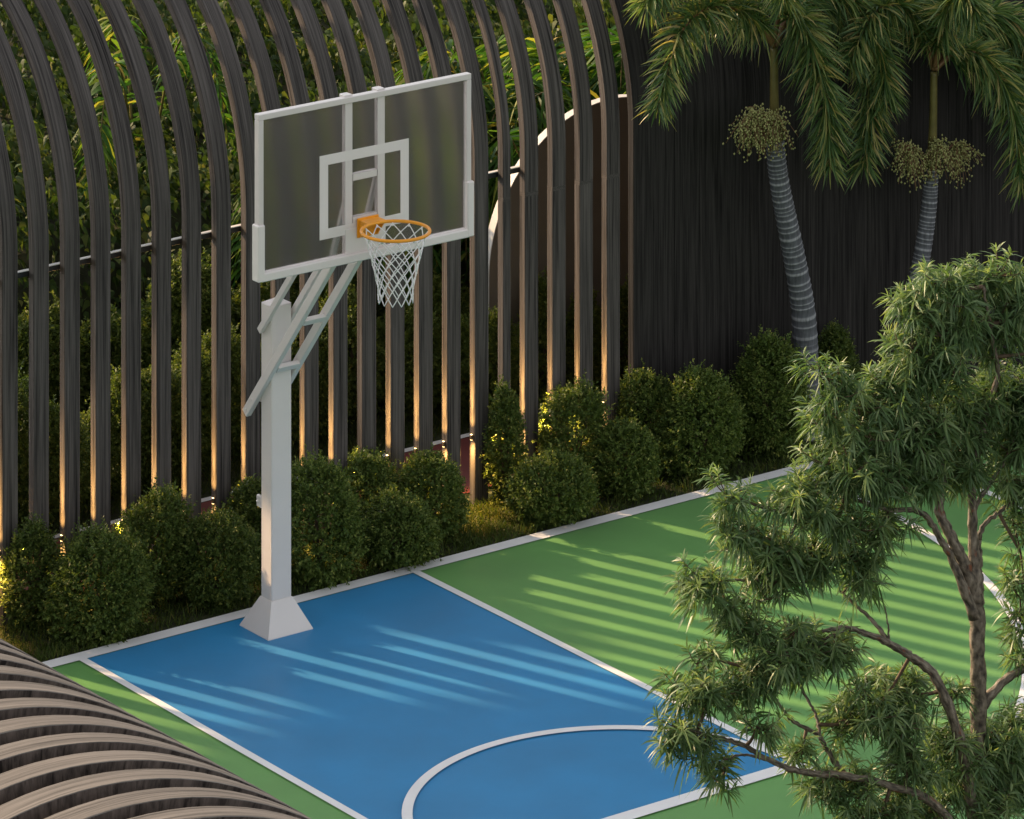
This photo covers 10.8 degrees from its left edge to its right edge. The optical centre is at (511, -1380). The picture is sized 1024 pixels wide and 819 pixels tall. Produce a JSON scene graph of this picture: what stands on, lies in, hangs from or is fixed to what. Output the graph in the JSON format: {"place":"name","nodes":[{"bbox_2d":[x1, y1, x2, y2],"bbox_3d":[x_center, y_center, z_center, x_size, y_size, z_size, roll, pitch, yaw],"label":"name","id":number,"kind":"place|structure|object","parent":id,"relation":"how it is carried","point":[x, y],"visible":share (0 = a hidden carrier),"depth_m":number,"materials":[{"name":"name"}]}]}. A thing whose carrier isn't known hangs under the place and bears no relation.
{"place":"outdoors","nodes":[
{"label":"outdoors","id":0,"kind":"place"},
{"bbox_2d":[0,638,310,818],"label":"slatted tunnel","id":1,"kind":"structure","parent":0,"point":[70,749],"depth_m":21.86,"materials":[{"name":"brown wood"}]},
{"bbox_2d":[18,415,596,599],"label":"running path","id":2,"kind":"structure","parent":0,"point":[465,457],"depth_m":37.28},
{"bbox_2d":[0,0,1023,661],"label":"ground","id":3,"kind":"structure","parent":0,"point":[306,590],"depth_m":36.27,"materials":[{"name":"green plant"}]},
{"bbox_2d":[0,511,64,631],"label":"round shrub","id":4,"kind":"object","parent":3,"relation":"on","point":[22,550],"visible":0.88,"depth_m":34.22,"materials":[{"name":"green plant"}]},
{"bbox_2d":[18,358,59,527],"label":"round shrub","id":5,"kind":"object","parent":3,"relation":"on","point":[23,401],"visible":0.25,"depth_m":36.02,"materials":[{"name":"green plant"}]},
{"bbox_2d":[18,394,90,525],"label":"round shrub","id":6,"kind":"object","parent":3,"relation":"on","point":[54,437],"visible":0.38,"depth_m":36.10,"materials":[{"name":"green plant"}]},
{"bbox_2d":[18,290,90,414],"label":"round shrub","id":7,"kind":"object","parent":3,"relation":"on","point":[54,339],"visible":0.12,"depth_m":37.41,"materials":[{"name":"green plant"}]},
{"bbox_2d":[57,407,120,500],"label":"round shrub","id":8,"kind":"object","parent":3,"relation":"on","point":[115,471],"visible":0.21,"depth_m":36.55,"materials":[{"name":"green plant"}]},
{"bbox_2d":[32,516,161,648],"bbox_3d":[-2.613,12.354,34.174,0.727,0.784,0.793,0,0,13],"label":"round shrub","id":9,"kind":"object","parent":3,"relation":"on","point":[121,610],"visible":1,"depth_m":34.00,"materials":[{"name":"green plant"}]},
{"bbox_2d":[52,303,150,415],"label":"round shrub","id":10,"kind":"object","parent":3,"relation":"on","point":[85,331],"visible":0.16,"depth_m":37.78,"materials":[{"name":"green plant"}]},
{"bbox_2d":[84,364,179,494],"bbox_3d":[-2.583,12.289,36.844,0.710,0.915,0.691,0,0,-36],"label":"round shrub","id":11,"kind":"object","parent":3,"relation":"on","point":[116,394],"visible":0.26,"depth_m":36.69,"materials":[{"name":"green plant"}]},
{"bbox_2d":[72,15,237,222],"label":"areca palm","id":12,"kind":"object","parent":3,"relation":"on","point":[120,65],"visible":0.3,"depth_m":40.21,"materials":[{"name":"green plant"}]},
{"bbox_2d":[112,475,199,604],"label":"round shrub","id":13,"kind":"object","parent":3,"relation":"on","point":[157,505],"visible":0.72,"depth_m":34.63,"materials":[{"name":"green plant"}]},
{"bbox_2d":[115,363,208,484],"bbox_3d":[-2.394,12.274,36.917,0.659,0.942,0.698,0,0,-36],"label":"round shrub","id":14,"kind":"object","parent":3,"relation":"on","point":[176,456],"visible":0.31,"depth_m":36.75,"materials":[{"name":"green plant"}]},
{"bbox_2d":[145,339,234,472],"bbox_3d":[-2.228,12.261,37.250,0.660,0.956,0.721,0,0,34],"label":"round shrub","id":15,"kind":"object","parent":3,"relation":"on","point":[206,384],"visible":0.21,"depth_m":37.15,"materials":[{"name":"green plant"}]},
{"bbox_2d":[141,247,239,367],"bbox_3d":[-2.329,12.119,38.241,0.903,1.263,0.680,0,0,-36],"label":"round shrub","id":16,"kind":"object","parent":3,"relation":"on","point":[176,295],"visible":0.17,"depth_m":38.11,"materials":[{"name":"green plant"}]},
{"bbox_2d":[162,500,260,611],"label":"round shrub","id":17,"kind":"object","parent":3,"relation":"on","point":[236,569],"visible":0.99,"depth_m":34.57,"materials":[{"name":"green plant"}]},
{"bbox_2d":[179,322,260,456],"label":"round shrub","id":18,"kind":"object","parent":3,"relation":"on","point":[235,366],"visible":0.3,"depth_m":37.39,"materials":[{"name":"green plant"}]},
{"bbox_2d":[220,472,260,570],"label":"round shrub","id":19,"kind":"object","parent":3,"relation":"on","point":[239,502],"visible":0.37,"depth_m":35.20,"materials":[{"name":"green plant"}]},
{"bbox_2d":[208,281,298,374],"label":"round shrub","id":20,"kind":"object","parent":3,"relation":"on","point":[264,291],"visible":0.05,"depth_m":38.48,"materials":[{"name":"green plant"}]},
{"bbox_2d":[18,390,519,532],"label":"back grass","id":21,"kind":"structure","parent":3,"relation":"on","point":[409,437],"depth_m":37.51,"materials":[{"name":"green plant"}]},
{"bbox_2d":[231,340,323,448],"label":"round shrub","id":22,"kind":"object","parent":3,"relation":"on","point":[294,385],"visible":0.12,"depth_m":37.53,"materials":[{"name":"green plant"}]},
{"bbox_2d":[54,416,541,537],"bbox_3d":[1.018,12.692,38.855,28.000,0.001,0.060,0,0,-36],"label":"path line","id":23,"kind":"object","parent":3,"relation":"on","point":[406,450],"depth_m":37.46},
{"bbox_2d":[0,0,615,373],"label":"ivy hedge","id":24,"kind":"object","parent":3,"relation":"on","point":[73,128],"visible":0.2,"depth_m":40.95,"materials":[{"name":"green plant"}]},
{"bbox_2d":[0,0,619,625],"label":"slatted fence","id":25,"kind":"object","parent":3,"relation":"on","point":[190,238],"visible":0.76,"depth_m":35.49,"materials":[{"name":"brown wood"}]},
{"bbox_2d":[290,271,356,360],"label":"round shrub","id":26,"kind":"object","parent":3,"relation":"on","point":[295,284],"visible":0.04,"depth_m":38.76,"materials":[{"name":"green plant"}]},
{"bbox_2d":[291,310,356,443],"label":"round shrub","id":27,"kind":"object","parent":3,"relation":"on","point":[323,373],"visible":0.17,"depth_m":37.70,"materials":[{"name":"green plant"}]},
{"bbox_2d":[291,443,370,591],"bbox_3d":[-1.270,12.290,35.141,0.680,0.912,0.692,0,0,-36],"label":"round shrub","id":28,"kind":"object","parent":3,"relation":"on","point":[332,485],"visible":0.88,"depth_m":34.98,"materials":[{"name":"green plant"}]},
{"bbox_2d":[319,276,385,423],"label":"round shrub","id":29,"kind":"object","parent":3,"relation":"on","point":[352,314],"visible":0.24,"depth_m":38.17,"materials":[{"name":"green plant"}]},
{"bbox_2d":[208,131,496,316],"bbox_3d":[-1.052,11.744,39.573,2.485,1.877,2.228,0,0,-11],"label":"areca palm","id":30,"kind":"object","parent":3,"relation":"on","point":[236,220],"visible":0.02,"depth_m":38.96,"materials":[{"name":"green plant"}]},
{"bbox_2d":[335,444,402,536],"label":"round shrub","id":31,"kind":"object","parent":3,"relation":"on","point":[381,468],"visible":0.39,"depth_m":35.79,"materials":[{"name":"green plant"}]},
{"bbox_2d":[353,257,441,364],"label":"round shrub","id":32,"kind":"object","parent":3,"relation":"on","point":[381,311],"visible":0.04,"depth_m":39.04,"materials":[{"name":"green plant"}]},
{"bbox_2d":[357,483,442,571],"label":"round shrub","id":33,"kind":"object","parent":3,"relation":"on","point":[418,529],"visible":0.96,"depth_m":35.30,"materials":[{"name":"green plant"}]},
{"bbox_2d":[376,290,441,417],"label":"round shrub","id":34,"kind":"object","parent":3,"relation":"on","point":[409,358],"visible":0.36,"depth_m":38.23,"materials":[{"name":"green plant"}]},
{"bbox_2d":[394,442,472,542],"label":"round shrub","id":35,"kind":"object","parent":3,"relation":"on","point":[429,469],"visible":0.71,"depth_m":35.81,"materials":[{"name":"green plant"}]},
{"bbox_2d":[405,264,469,378],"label":"round shrub","id":36,"kind":"object","parent":3,"relation":"on","point":[437,285],"visible":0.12,"depth_m":38.77,"materials":[{"name":"green plant"}]},
{"bbox_2d":[381,90,542,302],"bbox_3d":[-0.174,11.767,39.853,2.238,1.831,2.560,0,0,-36],"label":"areca palm","id":37,"kind":"object","parent":3,"relation":"on","point":[493,161],"visible":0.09,"depth_m":39.25,"materials":[{"name":"green plant"}]},
{"bbox_2d":[433,312,493,416],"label":"round shrub","id":38,"kind":"object","parent":3,"relation":"on","point":[465,348],"visible":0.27,"depth_m":38.26,"materials":[{"name":"green plant"}]},
{"bbox_2d":[461,287,469,383],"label":"round shrub","id":39,"kind":"object","parent":3,"relation":"on","point":[464,300],"visible":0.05,"depth_m":38.83,"materials":[{"name":"green plant"}]},
{"bbox_2d":[466,304,519,428],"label":"round shrub","id":40,"kind":"object","parent":3,"relation":"on","point":[493,344],"visible":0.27,"depth_m":38.02,"materials":[{"name":"green plant"}]},
{"bbox_2d":[392,34,599,279],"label":"areca palm","id":41,"kind":"object","parent":3,"relation":"on","point":[455,69],"visible":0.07,"depth_m":40.30,"materials":[{"name":"green plant"}]},
{"bbox_2d":[480,374,528,505],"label":"round shrub","id":42,"kind":"object","parent":3,"relation":"on","point":[504,449],"visible":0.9,"depth_m":36.50,"materials":[{"name":"green plant"}]},
{"bbox_2d":[51,444,1023,818],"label":"court surface","id":43,"kind":"object","parent":3,"relation":"on","point":[597,590],"visible":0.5,"depth_m":34.49,"materials":[{"name":"green rubber"}]},
{"bbox_2d":[88,573,786,818],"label":"court key","id":44,"kind":"object","parent":43,"relation":"on","point":[378,700],"visible":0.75,"depth_m":32.95,"materials":[{"name":"blue paint"}]},
{"bbox_2d":[240,72,473,640],"bbox_3d":[-1.160,10.893,33.598,1.538,3.605,1.474,0,0,19],"label":"basketball hoop","id":45,"kind":"object","parent":44,"relation":"on","point":[353,181],"visible":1,"depth_m":33.61,"materials":[{"name":"white metal"}]},
{"bbox_2d":[402,725,782,818],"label":"free throw circle","id":46,"kind":"object","parent":44,"relation":"on","point":[412,794],"visible":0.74,"depth_m":32.26,"materials":[{"name":"white paint"}]},
{"bbox_2d":[42,461,1023,818],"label":"court lines","id":47,"kind":"object","parent":43,"relation":"on","point":[652,807],"visible":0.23,"depth_m":34.13,"materials":[{"name":"white paint"}]},
{"bbox_2d":[514,266,569,415],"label":"round shrub","id":48,"kind":"object","parent":3,"relation":"on","point":[542,335],"visible":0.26,"depth_m":38.23,"materials":[{"name":"green plant"}]},
{"bbox_2d":[469,37,626,241],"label":"areca palm","id":49,"kind":"object","parent":3,"relation":"on","point":[563,63],"visible":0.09,"depth_m":40.50,"materials":[{"name":"green plant"}]},
{"bbox_2d":[498,439,600,529],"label":"round shrub","id":50,"kind":"object","parent":3,"relation":"on","point":[543,504],"visible":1,"depth_m":36.05,"materials":[{"name":"green plant"}]},
{"bbox_2d":[488,94,627,405],"bbox_3d":[0.702,11.661,38.963,2.212,2.070,0.074,0,0,-36],"label":"arched panel","id":51,"kind":"object","parent":3,"relation":"on","point":[542,220],"visible":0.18,"depth_m":38.71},
{"bbox_2d":[531,369,616,485],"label":"round shrub","id":52,"kind":"object","parent":3,"relation":"on","point":[565,405],"visible":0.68,"depth_m":36.72,"materials":[{"name":"green plant"}]},
{"bbox_2d":[566,286,601,401],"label":"round shrub","id":53,"kind":"object","parent":3,"relation":"on","point":[597,349],"visible":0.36,"depth_m":38.48,"materials":[{"name":"green plant"}]},
{"bbox_2d":[558,23,625,103],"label":"areca palm","id":54,"kind":"object","parent":3,"relation":"on","point":[615,42],"visible":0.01,"depth_m":40.53,"materials":[{"name":"green plant"}]},
{"bbox_2d":[601,274,627,387],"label":"round shrub","id":55,"kind":"object","parent":3,"relation":"on","point":[623,319],"visible":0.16,"depth_m":38.68,"materials":[{"name":"green plant"}]},
{"bbox_2d":[586,415,664,500],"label":"round shrub","id":56,"kind":"object","parent":3,"relation":"on","point":[642,461],"visible":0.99,"depth_m":36.58,"materials":[{"name":"green plant"}]},
{"bbox_2d":[613,357,689,474],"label":"round shrub","id":57,"kind":"object","parent":3,"relation":"on","point":[652,385],"visible":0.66,"depth_m":37.13,"materials":[{"name":"green plant"}]},
{"bbox_2d":[652,358,750,483],"bbox_3d":[1.288,12.324,37.114,0.764,0.844,0.697,0,0,-36],"label":"round shrub","id":58,"kind":"object","parent":3,"relation":"on","point":[719,409],"visible":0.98,"depth_m":36.97,"materials":[{"name":"green plant"}]},
{"bbox_2d":[621,0,912,441],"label":"foxtail palm","id":59,"kind":"object","parent":3,"relation":"on","point":[799,18],"visible":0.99,"depth_m":37.37,"materials":[{"name":"green plant"}]},
{"bbox_2d":[729,324,815,461],"bbox_3d":[1.791,12.267,37.516,0.653,0.949,0.632,0,0,16],"label":"round shrub","id":60,"kind":"object","parent":3,"relation":"on","point":[768,433],"visible":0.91,"depth_m":37.38,"materials":[{"name":"green plant"}]},
{"bbox_2d":[609,0,1023,450],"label":"timber wall","id":61,"kind":"structure","parent":3,"relation":"on","point":[707,278],"depth_m":37.95,"materials":[{"name":"black wood"}]},
{"bbox_2d":[642,241,1023,818],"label":"leafy tree","id":62,"kind":"object","parent":3,"relation":"on","point":[926,405],"visible":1,"depth_m":26.75,"materials":[{"name":"green plant"}]},
{"bbox_2d":[818,318,862,407],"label":"round shrub","id":63,"kind":"object","parent":3,"relation":"on","point":[837,342],"visible":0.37,"depth_m":38.04,"materials":[{"name":"green plant"}]},
{"bbox_2d":[831,0,1023,367],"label":"foxtail palm","id":64,"kind":"object","parent":3,"relation":"on","point":[959,34],"visible":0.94,"depth_m":38.30,"materials":[{"name":"green plant"}]}
]}

